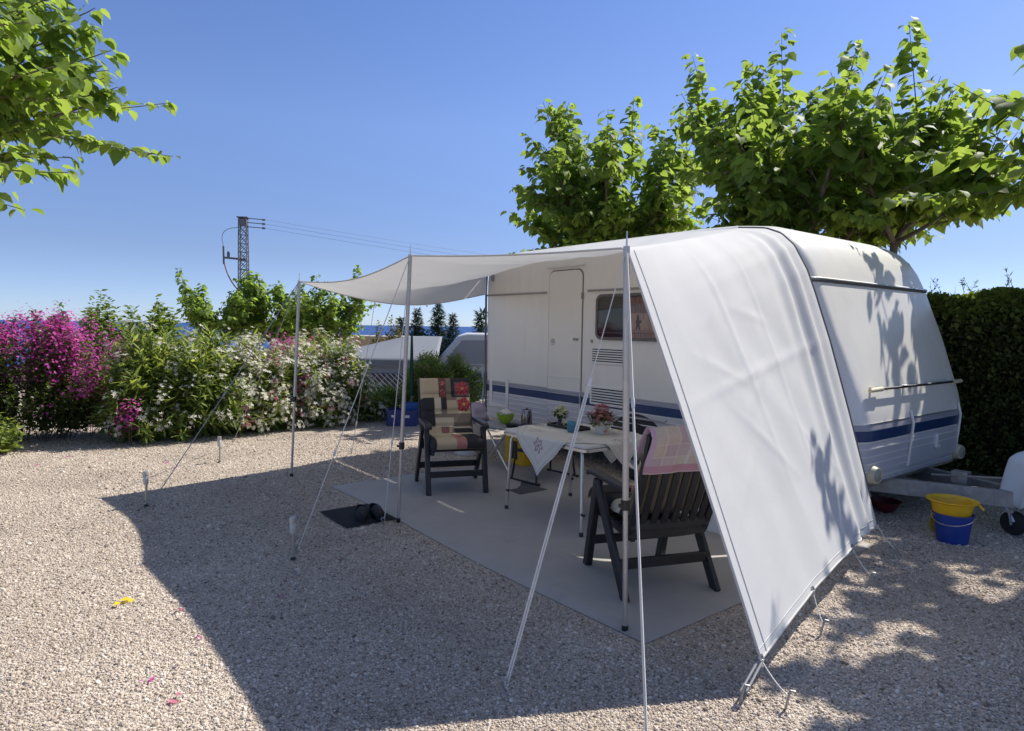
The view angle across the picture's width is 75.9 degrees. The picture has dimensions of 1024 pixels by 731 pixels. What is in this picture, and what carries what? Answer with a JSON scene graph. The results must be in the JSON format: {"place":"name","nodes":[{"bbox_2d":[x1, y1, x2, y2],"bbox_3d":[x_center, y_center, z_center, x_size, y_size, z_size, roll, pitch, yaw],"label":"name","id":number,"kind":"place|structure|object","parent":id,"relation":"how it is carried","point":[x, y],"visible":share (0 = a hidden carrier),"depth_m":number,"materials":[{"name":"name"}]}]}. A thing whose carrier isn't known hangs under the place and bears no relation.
{"place":"outdoors","nodes":[
{"label":"outdoors","id":0,"kind":"place"},
{"bbox_2d":[0,320,487,366],"bbox_3d":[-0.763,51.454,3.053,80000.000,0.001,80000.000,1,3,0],"label":"sea","id":1,"kind":"structure","parent":0,"point":[366,330],"depth_m":5638.02,"materials":[{"name":"blue liquid"}]},
{"bbox_2d":[272,335,404,352],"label":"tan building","id":2,"kind":"structure","parent":0,"point":[361,341],"depth_m":27.99,"materials":[{"name":"concrete"}]},
{"bbox_2d":[369,314,403,344],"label":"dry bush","id":3,"kind":"object","parent":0,"point":[390,336],"visible":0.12,"depth_m":24.42,"materials":[{"name":"plant"}]},
{"bbox_2d":[0,369,1023,730],"bbox_3d":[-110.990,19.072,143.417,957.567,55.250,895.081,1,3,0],"label":"gravel ground","id":4,"kind":"structure","parent":0,"point":[364,427],"depth_m":3.45,"materials":[{"name":"beige gravel"}]},
{"bbox_2d":[0,412,26,454],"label":"leafy shrub","id":5,"kind":"object","parent":4,"relation":"on","point":[8,437],"visible":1,"depth_m":7.55,"materials":[{"name":"green plant"}]},
{"bbox_2d":[21,294,116,428],"bbox_3d":[-9.086,0.167,13.866,2.190,3.360,1.881,-1,4,-24],"label":"bush","id":6,"kind":"object","parent":4,"relation":"on","point":[88,314],"visible":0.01,"depth_m":13.55,"materials":[{"name":"plant"}]},
{"bbox_2d":[0,300,144,443],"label":"bougainvillea","id":7,"kind":"object","parent":4,"relation":"on","point":[67,399],"visible":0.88,"depth_m":8.25,"materials":[{"name":"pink plant"}]},
{"bbox_2d":[0,0,180,217],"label":"mulberry tree","id":8,"kind":"object","parent":4,"relation":"on","point":[34,84],"visible":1,"depth_m":5.23,"materials":[{"name":"green plant"}]},
{"bbox_2d":[113,597,135,604],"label":"fallen leaf","id":9,"kind":"object","parent":4,"relation":"on","point":[126,598],"visible":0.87,"depth_m":3.62,"materials":[{"name":"yellow plant"}]},
{"bbox_2d":[110,394,147,445],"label":"bougainvillea","id":10,"kind":"object","parent":4,"relation":"on","point":[129,415],"visible":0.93,"depth_m":8.11,"materials":[{"name":"pink plant"}]},
{"bbox_2d":[77,289,186,425],"bbox_3d":[-7.771,0.170,13.522,2.730,3.433,1.896,-2,4,-39],"label":"bush","id":11,"kind":"object","parent":4,"relation":"on","point":[170,323],"visible":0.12,"depth_m":13.38,"materials":[{"name":"green plant"}]},
{"bbox_2d":[142,470,148,506],"bbox_3d":[-3.064,1.041,5.493,0.052,0.320,0.051,1,3,0],"label":"garden stake","id":12,"kind":"object","parent":4,"relation":"on","point":[145,474],"visible":0.97,"depth_m":5.48,"materials":[{"name":"metal"}]},
{"bbox_2d":[168,692,180,703],"bbox_3d":[-1.377,1.364,2.688,0.038,0.027,0.068,1,3,0],"label":"fallen petal","id":13,"kind":"object","parent":4,"relation":"on","point":[173,700],"visible":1,"depth_m":2.67,"materials":[{"name":"pink plant"}]},
{"bbox_2d":[86,314,267,445],"bbox_3d":[-4.486,0.189,8.948,2.225,1.765,1.768,-1,4,-30],"label":"oleander","id":14,"kind":"object","parent":4,"relation":"on","point":[148,370],"visible":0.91,"depth_m":8.51,"materials":[{"name":"green plant"}]},
{"bbox_2d":[217,436,221,462],"bbox_3d":[-3.230,0.940,7.250,0.042,0.310,0.041,1,3,0],"label":"garden stake","id":15,"kind":"object","parent":4,"relation":"on","point":[219,443],"visible":0.99,"depth_m":7.24,"materials":[{"name":"metal"}]},
{"bbox_2d":[175,268,272,348],"bbox_3d":[-10.580,-1.093,23.897,3.376,4.848,3.549,1,3,0],"label":"mulberry tree","id":16,"kind":"object","parent":4,"relation":"on","point":[235,316],"visible":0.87,"depth_m":23.23,"materials":[{"name":"green plant"}]},
{"bbox_2d":[222,216,265,342],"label":"lattice pylon","id":17,"kind":"object","parent":4,"relation":"on","point":[242,220],"visible":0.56,"depth_m":59.31,"materials":[{"name":"metal"}]},
{"bbox_2d":[266,228,427,254],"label":"power line","id":18,"kind":"object","parent":17,"relation":"attached to","point":[345,241],"visible":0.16,"depth_m":63.45,"materials":[{"name":"black metal"}]},
{"bbox_2d":[267,224,455,254],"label":"power line","id":19,"kind":"object","parent":17,"relation":"attached to","point":[353,238],"visible":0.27,"depth_m":63.84,"materials":[{"name":"black metal"}]},
{"bbox_2d":[269,220,484,254],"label":"power line","id":20,"kind":"object","parent":17,"relation":"attached to","point":[374,237],"visible":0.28,"depth_m":64.92,"materials":[{"name":"black metal"}]},
{"bbox_2d":[191,326,329,435],"bbox_3d":[-3.784,0.225,9.538,1.690,1.598,1.866,4,4,41],"label":"oleander","id":21,"kind":"object","parent":4,"relation":"on","point":[273,416],"visible":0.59,"depth_m":9.29,"materials":[{"name":"white plant"}]},
{"bbox_2d":[226,269,320,350],"bbox_3d":[-8.961,-1.164,25.088,3.436,4.896,3.565,1,3,0],"label":"mulberry tree","id":22,"kind":"object","parent":4,"relation":"on","point":[267,305],"visible":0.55,"depth_m":24.22,"materials":[{"name":"green plant"}]},
{"bbox_2d":[259,331,311,426],"bbox_3d":[-3.439,0.198,9.994,0.932,1.439,0.902,1,3,0],"label":"bougainvillea","id":23,"kind":"object","parent":4,"relation":"on","point":[278,342],"visible":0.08,"depth_m":9.79,"materials":[{"name":"green plant"}]},
{"bbox_2d":[289,516,296,560],"bbox_3d":[-1.435,1.144,4.303,0.052,0.305,0.051,1,3,0],"label":"garden stake","id":24,"kind":"object","parent":4,"relation":"on","point":[292,520],"visible":0.98,"depth_m":4.29,"materials":[{"name":"metal"}]},
{"bbox_2d":[290,273,300,476],"bbox_3d":[-2.181,0.102,6.602,0.117,2.051,0.042,-1,4,-29],"label":"canopy pole","id":25,"kind":"object","parent":4,"relation":"on","point":[294,398],"visible":1,"depth_m":6.59,"materials":[{"name":"metal"}]},
{"bbox_2d":[150,283,297,504],"bbox_3d":[-2.572,0.162,6.022,0.016,1.953,1.484,3,4,36],"label":"guy rope","id":26,"kind":"object","parent":25,"relation":"attached to","point":[223,395],"visible":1,"depth_m":5.96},
{"bbox_2d":[233,285,297,441],"bbox_3d":[-2.841,0.072,7.465,0.016,1.954,2.200,-2,4,-40],"label":"guy rope","id":27,"kind":"object","parent":25,"relation":"attached to","point":[266,361],"visible":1,"depth_m":7.34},
{"bbox_2d":[268,325,387,428],"bbox_3d":[-2.988,0.179,10.322,2.085,1.628,1.824,1,3,0],"label":"oleander","id":28,"kind":"object","parent":4,"relation":"on","point":[337,392],"visible":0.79,"depth_m":9.95,"materials":[{"name":"white plant"}]},
{"bbox_2d":[275,265,380,345],"bbox_3d":[-6.877,-1.215,24.262,3.439,5.157,3.716,4,5,43],"label":"mulberry tree","id":29,"kind":"object","parent":4,"relation":"on","point":[313,316],"visible":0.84,"depth_m":23.29,"materials":[{"name":"green plant"}]},
{"bbox_2d":[319,503,395,527],"bbox_3d":[-1.249,1.202,5.310,0.434,0.014,0.540,-2,4,-38],"label":"doormat","id":30,"kind":"object","parent":4,"relation":"on","point":[345,517],"visible":0.68,"depth_m":5.22,"materials":[{"name":"black rubber"}]},
{"bbox_2d":[355,504,367,521],"bbox_3d":[-1.193,1.160,5.204,0.099,0.085,0.276,0,4,-18],"label":"clog","id":31,"kind":"object","parent":30,"relation":"on","point":[361,513],"visible":1,"depth_m":5.12,"materials":[{"name":"rubber"}]},
{"bbox_2d":[369,503,384,519],"bbox_3d":[-1.086,1.159,5.253,0.099,0.085,0.276,-1,4,-28],"label":"clog","id":32,"kind":"object","parent":30,"relation":"on","point":[376,511],"visible":0.99,"depth_m":5.18,"materials":[{"name":"rubber"}]},
{"bbox_2d":[354,380,401,421],"bbox_3d":[-2.135,0.601,10.821,0.968,0.734,0.897,0,4,-16],"label":"oleander","id":33,"kind":"object","parent":4,"relation":"on","point":[388,394],"visible":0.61,"depth_m":10.65,"materials":[{"name":"green plant"}]},
{"bbox_2d":[344,336,441,404],"bbox_3d":[-3.136,0.600,15.015,2.960,2.530,2.455,1,3,-4],"label":"awning tent","id":34,"kind":"object","parent":4,"relation":"on","point":[385,360],"visible":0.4,"depth_m":14.09,"materials":[{"name":"white fabric"}]},
{"bbox_2d":[365,373,402,404],"bbox_3d":[-2.576,0.561,13.884,1.620,0.780,0.012,1,3,-4],"label":"lattice fence","id":35,"kind":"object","parent":34,"relation":"in","point":[373,374],"depth_m":13.85,"materials":[{"name":"grey wood"}]},
{"bbox_2d":[392,315,410,335],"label":"conifer","id":36,"kind":"object","parent":4,"relation":"on","point":[400,323],"visible":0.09,"depth_m":41.83,"materials":[{"name":"green plant"}]},
{"bbox_2d":[386,407,418,426],"bbox_3d":[-1.692,0.800,10.217,0.484,0.243,0.344,1,3,4],"label":"storage crate","id":37,"kind":"object","parent":4,"relation":"on","point":[411,418],"visible":0.83,"depth_m":10.06,"materials":[{"name":"blue plastic"}]},
{"bbox_2d":[401,402,417,410],"bbox_3d":[-1.591,0.746,10.234,0.276,0.325,0.274,1,3,0],"label":"storage tub","id":38,"kind":"object","parent":37,"relation":"in","point":[411,406],"visible":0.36,"depth_m":10.12,"materials":[{"name":"blue plastic"}]},
{"bbox_2d":[396,245,411,522],"bbox_3d":[-0.843,0.151,5.118,0.116,2.169,0.042,-1,4,-27],"label":"canopy pole","id":39,"kind":"object","parent":4,"relation":"on","point":[401,448],"visible":1,"depth_m":5.11,"materials":[{"name":"metal"}]},
{"bbox_2d":[297,259,408,549],"bbox_3d":[-1.119,0.200,4.758,0.016,2.068,0.991,4,4,40],"label":"guy rope","id":40,"kind":"object","parent":39,"relation":"attached to","point":[335,451],"visible":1,"depth_m":4.71,"materials":[{"name":"white fabric"}]},
{"bbox_2d":[384,290,406,521],"bbox_3d":[-0.888,0.184,5.082,0.209,2.066,0.014,-1,4,-29],"label":"guy rope","id":41,"kind":"object","parent":39,"relation":"attached to","point":[395,405],"visible":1,"depth_m":5.08,"materials":[{"name":"white fabric"}]},
{"bbox_2d":[409,328,413,400],"bbox_3d":[-1.603,0.156,10.479,0.320,1.500,0.315,1,3,0],"label":"closed parasol","id":42,"kind":"object","parent":4,"relation":"on","point":[411,385],"visible":0.49,"depth_m":10.45,"materials":[{"name":"fabric"}]},
{"bbox_2d":[409,307,428,335],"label":"conifer","id":43,"kind":"object","parent":4,"relation":"on","point":[417,327],"visible":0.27,"depth_m":43.78,"materials":[{"name":"green plant"}]},
{"bbox_2d":[387,348,484,407],"bbox_3d":[-1.165,0.325,11.024,1.769,1.299,1.631,1,3,0],"label":"oleander","id":44,"kind":"object","parent":4,"relation":"on","point":[426,366],"visible":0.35,"depth_m":10.87,"materials":[{"name":"green plant"}]},
{"bbox_2d":[426,304,449,355],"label":"conifer","id":45,"kind":"object","parent":4,"relation":"on","point":[438,317],"visible":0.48,"depth_m":43.74,"materials":[{"name":"green plant"}]},
{"bbox_2d":[441,312,460,353],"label":"conifer","id":46,"kind":"object","parent":4,"relation":"on","point":[451,333],"visible":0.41,"depth_m":42.80,"materials":[{"name":"green plant"}]},
{"bbox_2d":[437,333,487,399],"bbox_3d":[0.583,0.526,15.846,4.917,2.710,2.130,1,3,-4],"label":"neighbour caravan","id":47,"kind":"object","parent":4,"relation":"on","point":[470,346],"visible":0.02,"depth_m":14.65,"materials":[{"name":"metal"}]},
{"bbox_2d":[470,372,484,394],"bbox_3d":[-0.626,0.421,14.701,1.060,0.560,0.029,1,3,-4],"label":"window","id":48,"kind":"structure","parent":47,"relation":"in","point":[480,373],"depth_m":14.68,"materials":[{"name":"glass"}]},
{"bbox_2d":[454,423,481,455],"bbox_3d":[-0.532,0.863,7.967,0.430,0.410,0.430,-2,4,-38],"label":"laundry basket","id":49,"kind":"object","parent":4,"relation":"on","point":[476,429],"visible":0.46,"depth_m":7.82,"materials":[{"name":"white plastic"}]},
{"bbox_2d":[471,402,488,423],"bbox_3d":[-0.491,0.605,7.924,0.426,0.385,0.439,1,3,0],"label":"washing heap","id":50,"kind":"object","parent":49,"relation":"in","point":[478,409],"visible":0.26,"depth_m":7.86,"materials":[{"name":"fabric"}]},
{"bbox_2d":[469,368,483,403],"bbox_3d":[-0.692,1.053,12.472,0.354,2.009,0.427,1,3,-5],"label":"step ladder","id":51,"kind":"object","parent":4,"relation":"on","point":[482,386],"visible":0.1,"depth_m":12.53,"materials":[{"name":"white metal"}]},
{"bbox_2d":[471,308,487,332],"bbox_3d":[-1.444,-0.863,29.988,1.656,3.728,1.679,-2,4,-37],"label":"conifer","id":52,"kind":"object","parent":4,"relation":"on","point":[480,326],"visible":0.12,"depth_m":29.85,"materials":[{"name":"green plant"}]},
{"bbox_2d":[9,426,956,687],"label":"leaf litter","id":53,"kind":"object","parent":4,"relation":"on","point":[306,513],"visible":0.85,"depth_m":6.47,"materials":[{"name":"brown plant"}]},
{"bbox_2d":[500,678,508,691],"bbox_3d":[-0.022,1.380,2.788,0.060,0.119,0.029,-3,5,-45],"label":"tent peg","id":54,"kind":"object","parent":4,"relation":"on","point":[502,684],"visible":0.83,"depth_m":2.77,"materials":[{"name":"metal"}]},
{"bbox_2d":[331,461,873,643],"bbox_3d":[0.453,1.218,5.515,2.575,0.021,3.870,-2,4,-38],"label":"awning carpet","id":55,"kind":"object","parent":4,"relation":"on","point":[466,516],"visible":0.57,"depth_m":4.65,"materials":[{"name":"grey carpet"}]},
{"bbox_2d":[414,380,488,495],"bbox_3d":[-0.596,0.673,6.335,0.628,1.007,0.819,0,4,-16],"label":"garden armchair","id":56,"kind":"object","parent":55,"relation":"on","point":[427,464],"visible":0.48,"depth_m":6.08,"materials":[{"name":"plastic"}]},
{"bbox_2d":[419,378,485,449],"bbox_3d":[-0.580,0.442,6.279,0.500,0.581,0.819,0,4,-16],"label":"seat cushion","id":57,"kind":"object","parent":56,"relation":"on","point":[445,409],"visible":0.97,"depth_m":6.47,"materials":[{"name":"fabric"}]},
{"bbox_2d":[475,419,533,470],"bbox_3d":[0.012,0.889,7.237,0.520,0.470,0.760,-2,4,-38],"label":"side table","id":58,"kind":"object","parent":55,"relation":"on","point":[497,424],"visible":0.23,"depth_m":7.15,"materials":[{"name":"metal"}]},
{"bbox_2d":[496,413,514,423],"bbox_3d":[-0.074,0.592,7.352,0.222,0.105,0.221,1,3,0],"label":"mixing bowl","id":59,"kind":"object","parent":58,"relation":"on","point":[504,419],"visible":0.91,"depth_m":7.29,"materials":[{"name":"green plastic"}]},
{"bbox_2d":[500,408,511,414],"bbox_3d":[-0.069,0.541,7.343,0.141,0.130,0.131,1,3,0],"label":"dish cloth","id":60,"kind":"object","parent":59,"relation":"in","point":[505,411],"visible":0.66,"depth_m":7.32,"materials":[{"name":"white fabric"}]},
{"bbox_2d":[505,423,523,427],"bbox_3d":[0.041,0.637,7.056,0.153,0.054,0.236,-6,8,-65],"label":"frying pan","id":61,"kind":"object","parent":58,"relation":"on","point":[511,425],"visible":0.96,"depth_m":7.02,"materials":[{"name":"black metal"}]},
{"bbox_2d":[521,408,531,424],"bbox_3d":[0.168,0.564,7.300,0.128,0.175,0.202,-2,4,-38],"label":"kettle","id":62,"kind":"object","parent":58,"relation":"on","point":[526,416],"visible":0.99,"depth_m":7.25,"materials":[{"name":"metal"}]},
{"bbox_2d":[504,431,531,465],"bbox_3d":[0.112,0.933,7.420,0.260,0.350,0.360,-2,4,-38],"label":"storage box","id":63,"kind":"object","parent":55,"relation":"on","point":[522,458],"visible":0.3,"depth_m":7.30,"materials":[{"name":"yellow plastic"}]},
{"bbox_2d":[510,482,547,494],"bbox_3d":[0.081,1.167,6.263,0.402,0.009,0.470,-2,4,-38],"label":"floor mat","id":64,"kind":"object","parent":55,"relation":"on","point":[524,488],"visible":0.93,"depth_m":6.19,"materials":[{"name":"grey fabric"}]},
{"bbox_2d":[510,448,578,485],"bbox_3d":[0.325,1.000,6.676,0.612,0.310,0.434,-3,5,-45],"label":"footstool","id":65,"kind":"object","parent":55,"relation":"on","point":[536,483],"visible":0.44,"depth_m":6.59,"materials":[{"name":"metal"}]},
{"bbox_2d":[504,422,641,536],"bbox_3d":[0.524,0.892,5.389,0.776,0.683,1.006,-2,4,-38],"label":"camping table","id":66,"kind":"object","parent":55,"relation":"on","point":[582,448],"visible":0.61,"depth_m":4.85,"materials":[{"name":"metal"}]},
{"bbox_2d":[515,423,640,474],"bbox_3d":[0.527,0.700,5.378,0.858,0.310,1.076,-2,4,-38],"label":"tablecloth","id":67,"kind":"object","parent":66,"relation":"on","point":[541,445],"visible":0.75,"depth_m":5.16,"materials":[{"name":"fabric"}]},
{"bbox_2d":[547,422,590,430],"bbox_3d":[0.480,0.518,5.594,0.170,0.022,0.400,-2,4,-38],"label":"serving tray","id":68,"kind":"object","parent":67,"relation":"on","point":[581,427],"visible":0.59,"depth_m":5.56,"materials":[{"name":"black plastic"}]},
{"bbox_2d":[550,404,568,424],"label":"cut flowers","id":69,"kind":"object","parent":68,"relation":"on","point":[561,411],"visible":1,"depth_m":5.62,"materials":[{"name":"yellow plant"}]},
{"bbox_2d":[556,415,563,425],"bbox_3d":[0.412,0.472,5.646,0.068,0.092,0.068,-2,4,-38],"label":"flower vase","id":70,"kind":"object","parent":68,"relation":"on","point":[559,422],"visible":0.68,"depth_m":5.63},
{"bbox_2d":[567,421,575,431],"bbox_3d":[0.488,0.499,5.371,0.076,0.085,0.076,-2,4,-38],"label":"drinking glass","id":71,"kind":"object","parent":67,"relation":"on","point":[571,425],"visible":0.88,"depth_m":5.34,"materials":[{"name":"blue glass"}]},
{"bbox_2d":[586,403,620,433],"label":"potted plant","id":72,"kind":"object","parent":67,"relation":"on","point":[602,419],"visible":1,"depth_m":5.27,"materials":[{"name":"green plant"}]},
{"bbox_2d":[618,231,629,631],"bbox_3d":[0.575,0.347,3.312,0.076,2.033,0.051,2,4,16],"label":"canopy pole","id":73,"kind":"object","parent":55,"relation":"on","point":[624,505],"visible":1,"depth_m":3.30,"materials":[{"name":"metal"}]},
{"bbox_2d":[504,254,624,686],"bbox_3d":[0.271,0.391,3.031,0.016,1.933,0.829,4,5,44],"label":"guy rope","id":74,"kind":"object","parent":73,"relation":"attached to","point":[549,525],"visible":1,"depth_m":2.96,"materials":[{"name":"white fabric"}]},
{"bbox_2d":[626,252,647,730],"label":"guy rope","id":75,"kind":"object","parent":73,"relation":"attached to","point":[638,528],"visible":1,"depth_m":2.74,"materials":[{"name":"white fabric"}]},
{"bbox_2d":[583,433,720,601],"bbox_3d":[0.862,0.836,3.952,0.628,1.007,0.819,0,4,-17],"label":"garden armchair","id":76,"kind":"object","parent":55,"relation":"on","point":[664,525],"visible":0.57,"depth_m":3.80,"materials":[{"name":"plastic"}]},
{"bbox_2d":[588,453,704,514],"bbox_3d":[0.853,0.600,3.980,0.500,0.581,0.819,0,4,-17],"label":"seat cushion","id":77,"kind":"object","parent":76,"relation":"on","point":[613,495],"visible":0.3,"depth_m":3.80,"materials":[{"name":"fabric"}]},
{"bbox_2d":[636,425,699,474],"bbox_3d":[0.906,0.447,3.567,0.480,0.249,0.186,0,4,-17],"label":"towel","id":78,"kind":"object","parent":76,"relation":"hanging from","point":[671,450],"visible":0.63,"depth_m":3.48,"materials":[{"name":"fabric"}]},
{"bbox_2d":[698,509,719,533],"bbox_3d":[1.630,1.170,5.039,0.283,0.206,0.403,-2,4,-38],"label":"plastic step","id":79,"kind":"object","parent":55,"relation":"on","point":[712,526],"visible":0.07,"depth_m":4.98,"materials":[{"name":"grey plastic"}]},
{"bbox_2d":[500,96,720,253],"bbox_3d":[2.022,-2.105,12.912,4.556,6.039,4.770,1,3,0],"label":"mulberry tree","id":80,"kind":"object","parent":4,"relation":"on","point":[572,205],"visible":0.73,"depth_m":11.93,"materials":[{"name":"green plant"}]},
{"bbox_2d":[739,684,751,704],"bbox_3d":[0.959,1.386,2.717,0.061,0.143,0.018,2,4,16],"label":"tent peg","id":81,"kind":"object","parent":4,"relation":"on","point":[742,692],"visible":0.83,"depth_m":2.71,"materials":[{"name":"metal"}]},
{"bbox_2d":[484,226,1023,534],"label":"touring caravan","id":82,"kind":"object","parent":4,"relation":"on","point":[546,321],"visible":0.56,"depth_m":6.23,"materials":[{"name":"metal"}]},
{"bbox_2d":[547,270,582,422],"bbox_3d":[0.592,-0.197,7.430,0.034,1.746,0.565,-2,4,-38],"label":"door","id":83,"kind":"structure","parent":82,"relation":"in","point":[565,287],"depth_m":7.42,"materials":[{"name":"white plastic"}]},
{"bbox_2d":[299,227,878,666],"bbox_3d":[0.361,-0.064,5.683,2.706,2.359,5.478,-2,4,-39],"label":"sun canopy","id":84,"kind":"object","parent":82,"relation":"attached to","point":[741,335],"visible":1,"depth_m":3.89,"materials":[{"name":"fabric"}]},
{"bbox_2d":[352,304,374,449],"bbox_3d":[-1.717,0.165,7.561,0.016,1.786,0.619,-2,4,-37],"label":"guy rope","id":85,"kind":"object","parent":84,"relation":"attached to","point":[363,376],"visible":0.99,"depth_m":7.56,"materials":[{"name":"white fabric"}]},
{"bbox_2d":[740,659,762,691],"bbox_3d":[1.016,1.308,2.772,0.026,0.079,0.192,4,5,43],"label":"tie cord","id":86,"kind":"object","parent":84,"relation":"attached to","point":[752,671],"visible":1,"depth_m":2.77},
{"bbox_2d":[763,662,787,695],"bbox_3d":[1.102,1.311,2.754,0.006,0.075,0.177,0,4,-18],"label":"tie cord","id":87,"kind":"object","parent":84,"relation":"attached to","point":[774,680],"visible":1,"depth_m":2.75,"materials":[{"name":"white fabric"}]},
{"bbox_2d":[813,593,822,622],"bbox_3d":[1.585,1.254,3.399,0.009,0.125,0.144,1,3,0],"label":"tie cord","id":88,"kind":"object","parent":84,"relation":"attached to","point":[817,607],"visible":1,"depth_m":3.41,"materials":[{"name":"white fabric"}]},
{"bbox_2d":[853,550,869,574],"bbox_3d":[2.163,1.217,4.063,0.006,0.138,0.151,-1,4,-22],"label":"tie cord","id":89,"kind":"object","parent":84,"relation":"attached to","point":[860,562],"visible":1,"depth_m":4.06,"materials":[{"name":"white fabric"}]},
{"bbox_2d":[595,293,656,341],"bbox_3d":[1.307,-0.482,6.500,0.035,0.480,1.320,-2,4,-38],"label":"window","id":90,"kind":"structure","parent":82,"relation":"in","point":[641,327],"depth_m":6.77,"materials":[{"name":"glass"}]},
{"bbox_2d":[1000,451,1023,509],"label":"hitch cover","id":91,"kind":"object","parent":82,"relation":"on","point":[1013,478],"visible":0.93,"depth_m":5.01,"materials":[{"name":"plastic"}]},
{"bbox_2d":[784,690,796,709],"bbox_3d":[1.131,1.391,2.679,0.061,0.143,0.018,2,4,16],"label":"tent peg","id":92,"kind":"object","parent":4,"relation":"on","point":[788,698],"visible":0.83,"depth_m":2.67,"materials":[{"name":"metal"}]},
{"bbox_2d":[668,16,974,252],"bbox_3d":[4.465,-1.891,9.537,4.037,6.084,4.200,1,3,0],"label":"mulberry tree","id":93,"kind":"object","parent":4,"relation":"on","point":[756,172],"visible":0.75,"depth_m":8.72,"materials":[{"name":"green plant"}]},
{"bbox_2d":[819,619,829,635],"bbox_3d":[1.584,1.358,3.338,0.061,0.143,0.018,2,4,16],"label":"tent peg","id":94,"kind":"object","parent":4,"relation":"on","point":[822,627],"visible":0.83,"depth_m":3.33,"materials":[{"name":"metal"}]},
{"bbox_2d":[867,572,876,585],"bbox_3d":[2.191,1.327,4.004,0.061,0.143,0.018,2,4,16],"label":"tent peg","id":95,"kind":"object","parent":4,"relation":"on","point":[871,577],"visible":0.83,"depth_m":4.00,"materials":[{"name":"metal"}]},
{"bbox_2d":[870,496,901,512],"bbox_3d":[3.225,1.214,5.677,0.252,0.100,0.251,1,3,0],"label":"red bowl","id":96,"kind":"object","parent":4,"relation":"on","point":[885,504],"visible":0.96,"depth_m":5.65,"materials":[{"name":"plastic"}]},
{"bbox_2d":[788,82,1023,253],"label":"mulberry tree","id":97,"kind":"object","parent":4,"relation":"on","point":[951,176],"visible":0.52,"depth_m":8.08,"materials":[{"name":"green plant"}]},
{"bbox_2d":[931,510,974,545],"bbox_3d":[3.281,1.203,4.888,0.268,0.216,0.278,-2,4,-38],"label":"blue bucket","id":98,"kind":"object","parent":4,"relation":"on","point":[951,530],"visible":0.87,"depth_m":4.80,"materials":[{"name":"plastic"}]},
{"bbox_2d":[929,510,934,532],"bbox_3d":[3.239,1.187,5.021,0.103,0.186,0.036,1,3,-1],"label":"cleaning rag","id":99,"kind":"object","parent":98,"relation":"hanging from","point":[931,524],"visible":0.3,"depth_m":5.02,"materials":[{"name":"fabric"}]},
{"bbox_2d":[926,494,984,517],"bbox_3d":[3.277,1.070,4.888,0.339,0.152,0.339,1,3,-4],"label":"yellow basin","id":100,"kind":"object","parent":98,"relation":"in","point":[953,505],"visible":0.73,"depth_m":4.84,"materials":[{"name":"plastic"}]},
{"bbox_2d":[884,44,1023,216],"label":"mulberry tree","id":101,"kind":"object","parent":4,"relation":"on","point":[983,195],"visible":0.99,"depth_m":6.86,"materials":[{"name":"green plant"}]},
{"bbox_2d":[926,268,1023,476],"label":"cypress hedge","id":102,"kind":"object","parent":4,"relation":"on","point":[982,333],"visible":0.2,"depth_m":7.08,"materials":[{"name":"green plant"}]},
{"bbox_2d":[0,0,1023,326],"label":"sky","id":103,"kind":"structure","parent":0,"point":[403,121],"materials":[{"name":"blue"}]}
]}

